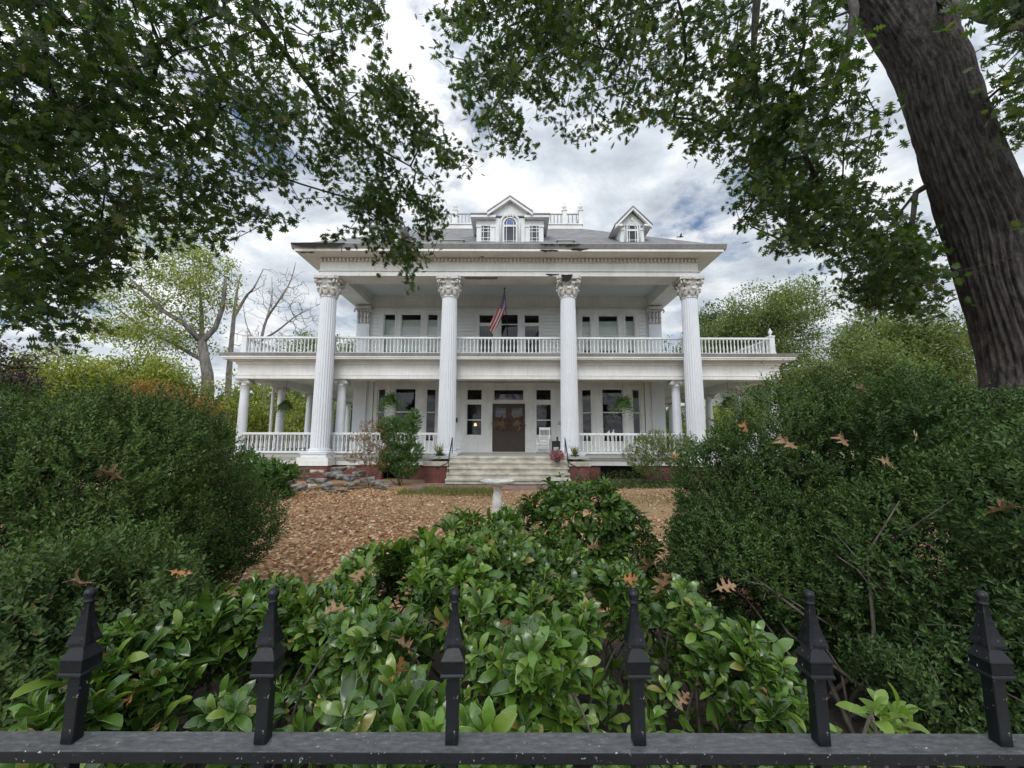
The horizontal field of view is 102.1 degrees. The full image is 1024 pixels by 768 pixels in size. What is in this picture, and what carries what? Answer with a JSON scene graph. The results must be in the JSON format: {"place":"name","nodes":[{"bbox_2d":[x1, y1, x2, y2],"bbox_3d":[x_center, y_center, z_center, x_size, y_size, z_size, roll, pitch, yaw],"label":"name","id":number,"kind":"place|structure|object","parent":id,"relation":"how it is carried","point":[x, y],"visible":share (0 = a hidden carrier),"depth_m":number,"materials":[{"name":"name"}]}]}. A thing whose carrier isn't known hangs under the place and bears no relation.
{"place":"outdoors","nodes":[
{"label":"outdoors","id":0,"kind":"place"},
{"bbox_2d":[403,484,565,490],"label":"brick path","id":1,"kind":"structure","parent":0,"point":[509,487],"depth_m":13.38,"materials":[{"name":"brick"}]},
{"bbox_2d":[1,447,1020,767],"bbox_3d":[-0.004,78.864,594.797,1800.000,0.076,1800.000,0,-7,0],"label":"ground","id":2,"kind":"structure","parent":0,"point":[835,717],"depth_m":6.11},
{"bbox_2d":[0,338,65,406],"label":"purple plum","id":3,"kind":"object","parent":2,"relation":"on","point":[22,375],"visible":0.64,"depth_m":8.72,"materials":[{"name":"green plant"}]},
{"bbox_2d":[1,342,134,420],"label":"leafy tree","id":4,"kind":"object","parent":2,"relation":"on","point":[77,368],"visible":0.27,"depth_m":20.91,"materials":[{"name":"green plant"}]},
{"bbox_2d":[75,342,214,459],"bbox_3d":[-22.488,1.138,25.273,8.703,7.396,6.374,0,-7,0],"label":"leafy tree","id":5,"kind":"object","parent":2,"relation":"on","point":[151,368],"visible":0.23,"depth_m":24.43,"materials":[{"name":"green plant"}]},
{"bbox_2d":[0,371,290,731],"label":"boxwood shrub","id":6,"kind":"object","parent":2,"relation":"on","point":[115,547],"visible":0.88,"depth_m":2.32,"materials":[{"name":"green plant"}]},
{"bbox_2d":[62,566,92,586],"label":"dry oak leaf","id":7,"kind":"object","parent":6,"relation":"on","point":[76,579],"visible":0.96,"depth_m":1.57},
{"bbox_2d":[93,462,126,481],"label":"dry oak leaf","id":8,"kind":"object","parent":6,"relation":"attached to","point":[104,472],"visible":1,"depth_m":2.23,"materials":[{"name":"plant"}]},
{"bbox_2d":[165,569,191,578],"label":"dry oak leaf","id":9,"kind":"object","parent":6,"relation":"on","point":[180,572],"visible":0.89,"depth_m":1.70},
{"bbox_2d":[49,195,251,424],"bbox_3d":[-24.090,-4.808,27.807,10.872,15.774,6.912,0,-7,0],"label":"tall tree","id":10,"kind":"object","parent":2,"relation":"on","point":[137,332],"visible":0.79,"depth_m":27.56,"materials":[{"name":"green plant"}]},
{"bbox_2d":[113,376,226,469],"bbox_3d":[-12.485,1.605,14.958,3.370,3.822,2.986,1,-7,-9],"label":"bush","id":11,"kind":"object","parent":2,"relation":"on","point":[155,386],"visible":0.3,"depth_m":14.62,"materials":[{"name":"green plant"}]},
{"bbox_2d":[171,369,303,449],"bbox_3d":[-17.841,2.017,26.804,5.754,6.471,7.913,-6,-10,41],"label":"leafy tree","id":12,"kind":"object","parent":2,"relation":"on","point":[257,419],"visible":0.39,"depth_m":26.96,"materials":[{"name":"green plant"}]},
{"bbox_2d":[0,0,484,362],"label":"pin oak","id":13,"kind":"object","parent":2,"relation":"on","point":[83,120],"visible":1,"depth_m":4.01,"materials":[{"name":"green plant"}]},
{"bbox_2d":[230,448,308,499],"bbox_3d":[-6.482,2.357,10.801,2.145,1.406,1.283,0,-7,0],"label":"leafy bush","id":14,"kind":"object","parent":2,"relation":"on","point":[268,470],"visible":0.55,"depth_m":10.65,"materials":[{"name":"green plant"}]},
{"bbox_2d":[222,262,319,433],"bbox_3d":[-19.060,-2.823,32.631,7.713,14.223,4.237,0,-7,0],"label":"bare tree","id":15,"kind":"object","parent":2,"relation":"on","point":[229,366],"visible":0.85,"depth_m":32.61,"materials":[{"name":"grey plant"}]},
{"bbox_2d":[290,484,307,489],"bbox_3d":[-6.436,3.112,12.518,0.506,0.126,0.394,-6,-5,23],"label":"border stone","id":16,"kind":"object","parent":2,"relation":"on","point":[300,486],"visible":0.88,"depth_m":12.38,"materials":[{"name":"grey stone"}]},
{"bbox_2d":[249,390,351,449],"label":"leafy tree","id":17,"kind":"object","parent":2,"relation":"on","point":[299,406],"visible":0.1,"depth_m":33.66,"materials":[{"name":"green plant"}]},
{"bbox_2d":[252,324,352,428],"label":"distant tree","id":18,"kind":"object","parent":2,"relation":"on","point":[302,350],"visible":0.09,"depth_m":61.58,"materials":[{"name":"green plant"}]},
{"bbox_2d":[307,484,317,488],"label":"border stone","id":19,"kind":"object","parent":2,"relation":"on","point":[311,486],"visible":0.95,"depth_m":12.47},
{"bbox_2d":[306,478,327,483],"bbox_3d":[-6.158,3.059,13.057,0.608,0.178,0.423,2,-13,-10],"label":"border stone","id":20,"kind":"object","parent":2,"relation":"on","point":[316,480],"visible":0.91,"depth_m":12.88,"materials":[{"name":"grey stone"}]},
{"bbox_2d":[310,470,324,472],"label":"border stone","id":21,"kind":"object","parent":2,"relation":"on","point":[317,471],"visible":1,"depth_m":13.74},
{"bbox_2d":[320,482,333,489],"bbox_3d":[-5.620,3.105,12.605,0.407,0.149,0.507,-3,1,-36],"label":"border stone","id":22,"kind":"object","parent":2,"relation":"on","point":[327,485],"visible":1,"depth_m":12.44,"materials":[{"name":"grey stone"}]},
{"bbox_2d":[323,470,342,477],"bbox_3d":[-5.904,2.980,13.660,0.607,0.181,0.483,-10,-5,27],"label":"border stone","id":23,"kind":"object","parent":2,"relation":"on","point":[329,474],"visible":0.84,"depth_m":13.49,"materials":[{"name":"grey stone"}]},
{"bbox_2d":[330,466,346,470],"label":"border stone","id":24,"kind":"object","parent":23,"relation":"on","point":[338,468],"visible":0.9,"depth_m":14.02,"materials":[{"name":"grey stone"}]},
{"bbox_2d":[325,489,347,492],"bbox_3d":[-5.075,3.102,12.012,0.599,0.087,0.466,7,-15,-38],"label":"border stone","id":25,"kind":"object","parent":2,"relation":"on","point":[341,490],"visible":0.86,"depth_m":11.91,"materials":[{"name":"grey stone"}]},
{"bbox_2d":[333,405,352,431],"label":"leafy tree","id":26,"kind":"object","parent":2,"relation":"on","point":[345,413],"visible":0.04,"depth_m":35.06,"materials":[{"name":"green plant"}]},
{"bbox_2d":[335,473,355,481],"bbox_3d":[-5.417,3.022,13.403,0.662,0.242,0.514,-3,-16,40],"label":"border stone","id":27,"kind":"object","parent":2,"relation":"on","point":[345,477],"visible":1,"depth_m":13.22,"materials":[{"name":"grey stone"}]},
{"bbox_2d":[352,471,365,476],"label":"border stone","id":28,"kind":"object","parent":27,"relation":"on","point":[360,473],"visible":0.88,"depth_m":13.58,"materials":[{"name":"grey stone"}]},
{"bbox_2d":[337,335,355,351],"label":"distant tree","id":29,"kind":"object","parent":2,"relation":"on","point":[352,344],"visible":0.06,"depth_m":65.67,"materials":[{"name":"green plant"}]},
{"bbox_2d":[343,481,360,486],"bbox_3d":[-4.957,3.096,12.762,0.540,0.128,0.377,-11,-5,34],"label":"border stone","id":30,"kind":"object","parent":2,"relation":"on","point":[351,484],"visible":1,"depth_m":12.66,"materials":[{"name":"grey stone"}]},
{"bbox_2d":[359,476,374,482],"bbox_3d":[-4.598,3.050,13.143,0.533,0.193,0.430,2,-10,-33],"label":"border stone","id":31,"kind":"object","parent":2,"relation":"on","point":[367,479],"visible":0.88,"depth_m":12.98,"materials":[{"name":"grey stone"}]},
{"bbox_2d":[343,418,398,485],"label":"laceleaf maple","id":32,"kind":"object","parent":2,"relation":"on","point":[364,438],"visible":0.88,"depth_m":13.72,"materials":[{"name":"brown plant"}]},
{"bbox_2d":[370,480,383,485],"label":"border stone","id":33,"kind":"object","parent":2,"relation":"on","point":[375,482],"visible":0.93,"depth_m":12.78,"materials":[{"name":"grey stone"}]},
{"bbox_2d":[380,483,391,487],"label":"border stone","id":34,"kind":"object","parent":2,"relation":"on","point":[383,485],"visible":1,"depth_m":12.61,"materials":[{"name":"grey stone"}]},
{"bbox_2d":[375,407,424,485],"bbox_3d":[-3.771,2.094,14.040,1.655,2.700,1.274,-4,-8,28],"label":"topiary shrub","id":35,"kind":"object","parent":2,"relation":"on","point":[404,456],"visible":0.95,"depth_m":13.86,"materials":[{"name":"green plant"}]},
{"bbox_2d":[0,503,865,767],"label":"glossy hedge","id":36,"kind":"object","parent":2,"relation":"on","point":[540,652],"visible":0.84,"depth_m":1.60,"materials":[{"name":"green plant"}]},
{"bbox_2d":[122,681,136,705],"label":"dry oak leaf","id":37,"kind":"object","parent":36,"relation":"on","point":[128,698],"visible":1,"depth_m":1.27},
{"bbox_2d":[319,599,347,618],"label":"dry oak leaf","id":38,"kind":"object","parent":36,"relation":"on","point":[335,608],"visible":0.94,"depth_m":1.66,"materials":[{"name":"plant"}]},
{"bbox_2d":[349,568,365,584],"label":"dry oak leaf","id":39,"kind":"object","parent":36,"relation":"on","point":[359,574],"visible":1,"depth_m":2.05,"materials":[{"name":"plant"}]},
{"bbox_2d":[351,703,365,731],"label":"dry oak leaf","id":40,"kind":"object","parent":36,"relation":"on","point":[358,725],"visible":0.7,"depth_m":1.06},
{"bbox_2d":[386,656,408,680],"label":"dry oak leaf","id":41,"kind":"object","parent":36,"relation":"on","point":[399,665],"visible":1,"depth_m":1.21,"materials":[{"name":"plant"}]},
{"bbox_2d":[391,636,413,658],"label":"dry oak leaf","id":42,"kind":"object","parent":36,"relation":"hanging from","point":[407,645],"visible":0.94,"depth_m":1.67,"materials":[{"name":"plant"}]},
{"bbox_2d":[435,614,449,630],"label":"dry oak leaf","id":43,"kind":"object","parent":36,"relation":"on","point":[445,624],"visible":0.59,"depth_m":1.83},
{"bbox_2d":[500,616,514,627],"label":"dry oak leaf","id":44,"kind":"object","parent":36,"relation":"on","point":[506,621],"visible":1,"depth_m":1.59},
{"bbox_2d":[588,538,602,550],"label":"dry oak leaf","id":45,"kind":"object","parent":36,"relation":"on","point":[592,546],"visible":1,"depth_m":2.13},
{"bbox_2d":[622,572,637,585],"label":"dry oak leaf","id":46,"kind":"object","parent":36,"relation":"attached to","point":[630,579],"visible":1,"depth_m":2.01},
{"bbox_2d":[639,554,660,573],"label":"dry oak leaf","id":47,"kind":"object","parent":36,"relation":"attached to","point":[648,564],"visible":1,"depth_m":2.19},
{"bbox_2d":[652,570,674,593],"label":"dry oak leaf","id":48,"kind":"object","parent":36,"relation":"on","point":[662,583],"visible":1,"depth_m":1.78,"materials":[{"name":"plant"}]},
{"bbox_2d":[675,691,690,710],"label":"dry oak leaf","id":49,"kind":"object","parent":36,"relation":"attached to","point":[683,698],"visible":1,"depth_m":1.41,"materials":[{"name":"plant"}]},
{"bbox_2d":[714,577,736,591],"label":"dry oak leaf","id":50,"kind":"object","parent":36,"relation":"on","point":[725,586],"visible":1,"depth_m":1.74,"materials":[{"name":"plant"}]},
{"bbox_2d":[480,479,514,512],"bbox_3d":[-0.250,2.090,6.989,0.570,0.913,0.570,-3,-8,22],"label":"birdbath","id":51,"kind":"object","parent":2,"relation":"on","point":[497,485],"visible":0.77,"depth_m":6.94,"materials":[{"name":"stone"}]},
{"bbox_2d":[218,195,798,484],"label":"columned mansion","id":52,"kind":"structure","parent":2,"relation":"on","point":[572,352],"depth_m":16.70,"materials":[{"name":"paint"}]},
{"bbox_2d":[270,387,296,417],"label":"hanging fern","id":53,"kind":"object","parent":52,"relation":"hanging from","point":[285,405],"visible":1,"depth_m":17.23,"materials":[{"name":"green plant"}]},
{"bbox_2d":[383,314,395,350],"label":"window","id":54,"kind":"structure","parent":52,"relation":"in","point":[389,325],"depth_m":19.93,"materials":[{"name":"paint"}]},
{"bbox_2d":[375,389,405,416],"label":"hanging fern","id":55,"kind":"object","parent":52,"relation":"hanging from","point":[389,399],"visible":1,"depth_m":16.93,"materials":[{"name":"plant"}]},
{"bbox_2d":[372,381,438,450],"bbox_3d":[-4.917,1.499,19.214,3.224,3.290,0.605,0,-7,0],"label":"bay window","id":56,"kind":"structure","parent":52,"relation":"in","point":[421,387],"depth_m":19.14,"materials":[{"name":"paint"}]},
{"bbox_2d":[400,314,421,350],"bbox_3d":[-4.853,-2.207,19.867,0.990,2.370,0.095,0,-7,0],"label":"window","id":57,"kind":"structure","parent":52,"relation":"in","point":[409,328],"depth_m":19.93,"materials":[{"name":"paint"}]},
{"bbox_2d":[427,314,437,350],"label":"window","id":58,"kind":"structure","parent":52,"relation":"in","point":[432,325],"depth_m":19.93,"materials":[{"name":"paint"}]},
{"bbox_2d":[431,442,446,460],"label":"potted plant","id":59,"kind":"object","parent":52,"relation":"on","point":[439,451],"visible":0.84,"depth_m":15.21,"materials":[{"name":"green plant"}]},
{"bbox_2d":[466,403,481,435],"bbox_3d":[-1.763,1.671,19.343,0.750,1.520,0.055,0,-7,0],"label":"window","id":60,"kind":"structure","parent":52,"relation":"in","point":[467,404],"depth_m":19.32,"materials":[{"name":"glass"}]},
{"bbox_2d":[467,389,482,400],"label":"window","id":61,"kind":"structure","parent":52,"relation":"in","point":[467,389],"depth_m":19.49,"materials":[{"name":"paint"}]},
{"bbox_2d":[478,314,493,351],"bbox_3d":[-1.238,-2.142,19.834,0.740,2.450,0.065,0,-7,0],"label":"window","id":62,"kind":"structure","parent":52,"relation":"in","point":[480,324],"depth_m":19.89,"materials":[{"name":"paint"}]},
{"bbox_2d":[489,287,507,335],"bbox_3d":[-0.590,-3.106,18.879,0.702,1.930,2.095,0,-7,3],"label":"american flag","id":63,"kind":"object","parent":52,"relation":"attached to","point":[496,319],"visible":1,"depth_m":18.26,"materials":[{"name":"fabric"}]},
{"bbox_2d":[492,415,508,430],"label":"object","id":64,"kind":"object","parent":52,"relation":"attached to","point":[498,420],"depth_m":19.21,"materials":[{"name":"plant"}]},
{"bbox_2d":[492,404,508,451],"bbox_3d":[-0.538,2.029,19.285,0.762,2.220,0.128,0,-7,0],"label":"front door","id":65,"kind":"structure","parent":52,"relation":"in","point":[500,439],"depth_m":19.24,"materials":[{"name":"brown wood"}]},
{"bbox_2d":[493,389,523,400],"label":"window","id":66,"kind":"structure","parent":52,"relation":"in","point":[493,389],"depth_m":19.47,"materials":[{"name":"paint"}]},
{"bbox_2d":[500,314,518,351],"bbox_3d":[-0.123,-2.153,19.840,0.870,2.480,0.055,0,-7,0],"label":"window","id":67,"kind":"structure","parent":52,"relation":"in","point":[503,314],"depth_m":19.90,"materials":[{"name":"paint"}]},
{"bbox_2d":[508,416,525,430],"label":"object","id":68,"kind":"object","parent":52,"relation":"attached to","point":[511,423],"depth_m":19.20,"materials":[{"name":"plant"}]},
{"bbox_2d":[509,404,524,451],"bbox_3d":[0.230,2.031,19.285,0.762,2.220,0.128,0,-7,0],"label":"front door","id":69,"kind":"structure","parent":52,"relation":"in","point":[516,438],"depth_m":19.24,"materials":[{"name":"brown wood"}]},
{"bbox_2d":[524,315,539,343],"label":"window","id":70,"kind":"structure","parent":52,"relation":"in","point":[525,324],"depth_m":19.90,"materials":[{"name":"paint"}]},
{"bbox_2d":[535,427,551,452],"bbox_3d":[1.387,2.458,18.154,0.640,1.144,1.012,-2,-8,14],"label":"rocking chair","id":71,"kind":"object","parent":52,"relation":"on","point":[545,440],"visible":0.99,"depth_m":18.34,"materials":[{"name":"white paint"}]},
{"bbox_2d":[536,404,551,435],"bbox_3d":[1.482,1.679,19.342,0.760,1.520,0.055,0,-7,0],"label":"window","id":72,"kind":"structure","parent":52,"relation":"in","point":[536,404],"depth_m":19.31,"materials":[{"name":"glass"}]},
{"bbox_2d":[551,441,559,452],"bbox_3d":[1.943,2.789,18.293,0.360,0.530,0.360,0,-7,0],"label":"side table","id":73,"kind":"object","parent":52,"relation":"on","point":[555,443],"visible":0.76,"depth_m":18.16,"materials":[{"name":"black plastic"}]},
{"bbox_2d":[549,450,564,461],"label":"pink flowers","id":74,"kind":"object","parent":52,"relation":"on","point":[556,456],"visible":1,"depth_m":14.57,"materials":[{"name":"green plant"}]},
{"bbox_2d":[570,446,579,461],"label":"potted plant","id":75,"kind":"object","parent":52,"relation":"on","point":[574,451],"visible":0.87,"depth_m":15.21,"materials":[{"name":"green plant"}]},
{"bbox_2d":[582,316,590,352],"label":"window","id":76,"kind":"structure","parent":52,"relation":"in","point":[586,326],"depth_m":19.93,"materials":[{"name":"glass"}]},
{"bbox_2d":[598,315,618,352],"bbox_3d":[4.617,-2.158,19.861,0.970,2.320,0.095,0,-7,0],"label":"window","id":77,"kind":"structure","parent":52,"relation":"in","point":[605,328],"depth_m":19.93,"materials":[{"name":"paint"}]},
{"bbox_2d":[578,381,644,451],"bbox_3d":[4.623,1.524,19.211,3.224,3.290,0.605,0,-7,0],"label":"bay window","id":78,"kind":"structure","parent":52,"relation":"in","point":[595,387],"depth_m":19.09,"materials":[{"name":"paint"}]},
{"bbox_2d":[608,384,637,420],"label":"hanging fern","id":79,"kind":"object","parent":52,"relation":"hanging from","point":[622,401],"visible":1,"depth_m":16.92,"materials":[{"name":"plant"}]},
{"bbox_2d":[625,315,634,351],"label":"window","id":80,"kind":"structure","parent":52,"relation":"in","point":[629,325],"depth_m":19.93,"materials":[{"name":"paint"}]},
{"bbox_2d":[714,382,739,417],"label":"hanging fern","id":81,"kind":"object","parent":52,"relation":"hanging from","point":[724,404],"visible":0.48,"depth_m":16.92,"materials":[{"name":"green plant"}]},
{"bbox_2d":[0,587,1023,767],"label":"iron fence","id":82,"kind":"object","parent":2,"relation":"on","point":[72,744],"visible":1,"depth_m":0.68,"materials":[{"name":"metal"}]},
{"bbox_2d":[72,366,977,450],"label":"woods","id":83,"kind":"object","parent":2,"relation":"on","point":[666,411],"depth_m":64.39,"materials":[{"name":"green plant"}]},
{"bbox_2d":[392,483,709,518],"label":"border grass","id":84,"kind":"structure","parent":2,"relation":"on","point":[440,490],"depth_m":11.62,"materials":[{"name":"plant"}]},
{"bbox_2d":[512,472,665,598],"bbox_3d":[0.690,1.616,4.517,2.013,1.325,1.418,0,-7,0],"label":"glossy bush","id":85,"kind":"object","parent":2,"relation":"on","point":[617,534],"visible":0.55,"depth_m":4.19,"materials":[{"name":"green plant"}]},
{"bbox_2d":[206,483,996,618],"bbox_3d":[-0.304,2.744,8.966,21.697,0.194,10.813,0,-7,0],"label":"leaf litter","id":86,"kind":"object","parent":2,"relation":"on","point":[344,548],"visible":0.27,"depth_m":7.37,"materials":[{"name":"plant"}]},
{"bbox_2d":[586,470,713,489],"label":"ground cover","id":87,"kind":"object","parent":2,"relation":"on","point":[635,484],"visible":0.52,"depth_m":14.37,"materials":[{"name":"green plant"}]},
{"bbox_2d":[620,427,697,483],"bbox_3d":[5.052,2.437,13.984,2.620,2.053,1.529,0,-7,0],"label":"foundation shrub","id":88,"kind":"object","parent":2,"relation":"on","point":[661,449],"visible":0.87,"depth_m":13.88,"materials":[{"name":"green plant"}]},
{"bbox_2d":[662,335,680,420],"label":"distant tree","id":89,"kind":"object","parent":2,"relation":"on","point":[669,352],"visible":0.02,"depth_m":55.29,"materials":[{"name":"green plant"}]},
{"bbox_2d":[666,409,685,445],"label":"garden shrub","id":90,"kind":"object","parent":2,"relation":"on","point":[683,418],"visible":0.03,"depth_m":32.12,"materials":[{"name":"green plant"}]},
{"bbox_2d":[414,0,1023,513],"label":"pin oak","id":91,"kind":"object","parent":2,"relation":"on","point":[968,166],"visible":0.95,"depth_m":5.04,"materials":[{"name":"green plant"}]},
{"bbox_2d":[677,294,761,394],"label":"broad tree","id":92,"kind":"object","parent":2,"relation":"on","point":[710,316],"visible":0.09,"depth_m":41.07,"materials":[{"name":"green plant"}]},
{"bbox_2d":[682,402,766,451],"bbox_3d":[15.516,3.369,29.924,6.358,4.421,8.371,-6,-10,40],"label":"garden shrub","id":93,"kind":"object","parent":2,"relation":"on","point":[715,414],"visible":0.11,"depth_m":29.43,"materials":[{"name":"green plant"}]},
{"bbox_2d":[681,389,790,450],"bbox_3d":[22.137,3.297,41.824,9.055,7.550,8.600,0,-7,0],"label":"bush","id":94,"kind":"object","parent":2,"relation":"on","point":[718,398],"depth_m":38.07,"materials":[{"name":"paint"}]},
{"bbox_2d":[725,381,781,426],"bbox_3d":[5.991,1.417,10.064,1.165,3.020,1.230,6,-9,-36],"label":"twiggy shrub","id":95,"kind":"object","parent":2,"relation":"on","point":[752,399],"visible":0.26,"depth_m":10.09,"materials":[{"name":"green plant"}]},
{"bbox_2d":[676,271,861,431],"bbox_3d":[20.950,-1.679,34.269,13.397,15.473,10.300,0,-7,0],"label":"broad tree","id":96,"kind":"object","parent":2,"relation":"on","point":[778,317],"visible":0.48,"depth_m":33.25,"materials":[{"name":"green plant"}]},
{"bbox_2d":[645,355,1023,767],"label":"evergreen shrub","id":97,"kind":"object","parent":2,"relation":"on","point":[961,460],"visible":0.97,"depth_m":2.63,"materials":[{"name":"green plant"}]},
{"bbox_2d":[775,434,796,448],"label":"dry oak leaf","id":98,"kind":"object","parent":97,"relation":"in","point":[786,442],"visible":1,"depth_m":2.98,"materials":[{"name":"plant"}]},
{"bbox_2d":[832,431,848,445],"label":"dry oak leaf","id":99,"kind":"object","parent":97,"relation":"on","point":[841,438],"visible":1,"depth_m":2.86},
{"bbox_2d":[850,384,869,394],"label":"dry oak leaf","id":100,"kind":"object","parent":97,"relation":"on","point":[859,388],"visible":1,"depth_m":2.86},
{"bbox_2d":[873,456,893,468],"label":"dry oak leaf","id":101,"kind":"object","parent":97,"relation":"attached to","point":[884,461],"visible":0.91,"depth_m":2.51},
{"bbox_2d":[986,497,1018,513],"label":"dry oak leaf","id":102,"kind":"object","parent":97,"relation":"on","point":[1001,504],"visible":1,"depth_m":1.84,"materials":[{"name":"plant"}]},
{"bbox_2d":[753,332,957,456],"bbox_3d":[8.645,0.879,10.477,3.985,4.239,3.262,0,-7,0],"label":"garden tree","id":103,"kind":"object","parent":2,"relation":"on","point":[871,360],"visible":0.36,"depth_m":10.32,"materials":[{"name":"green plant"}]},
{"bbox_2d":[836,682,930,767],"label":"broadleaf sprout","id":104,"kind":"object","parent":2,"relation":"on","point":[880,705],"visible":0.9,"depth_m":0.90,"materials":[{"name":"green plant"}]},
{"bbox_2d":[818,307,958,469],"bbox_3d":[16.629,0.044,19.049,6.405,8.116,4.637,0,-7,0],"label":"garden tree","id":105,"kind":"object","parent":2,"relation":"on","point":[852,330],"visible":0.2,"depth_m":18.44,"materials":[{"name":"green plant"}]},
{"bbox_2d":[844,299,977,402],"bbox_3d":[11.789,0.334,11.539,4.051,5.603,2.967,0,-7,0],"label":"garden tree","id":106,"kind":"object","parent":2,"relation":"on","point":[947,339],"visible":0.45,"depth_m":11.28,"materials":[{"name":"green plant"}]},
{"bbox_2d":[940,306,977,385],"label":"garden tree","id":107,"kind":"object","parent":2,"relation":"on","point":[971,351],"visible":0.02,"depth_m":13.02,"materials":[{"name":"green plant"}]},
{"bbox_2d":[0,0,1023,427],"label":"sky","id":108,"kind":"structure","parent":0,"point":[642,173],"materials":[{"name":"white"}]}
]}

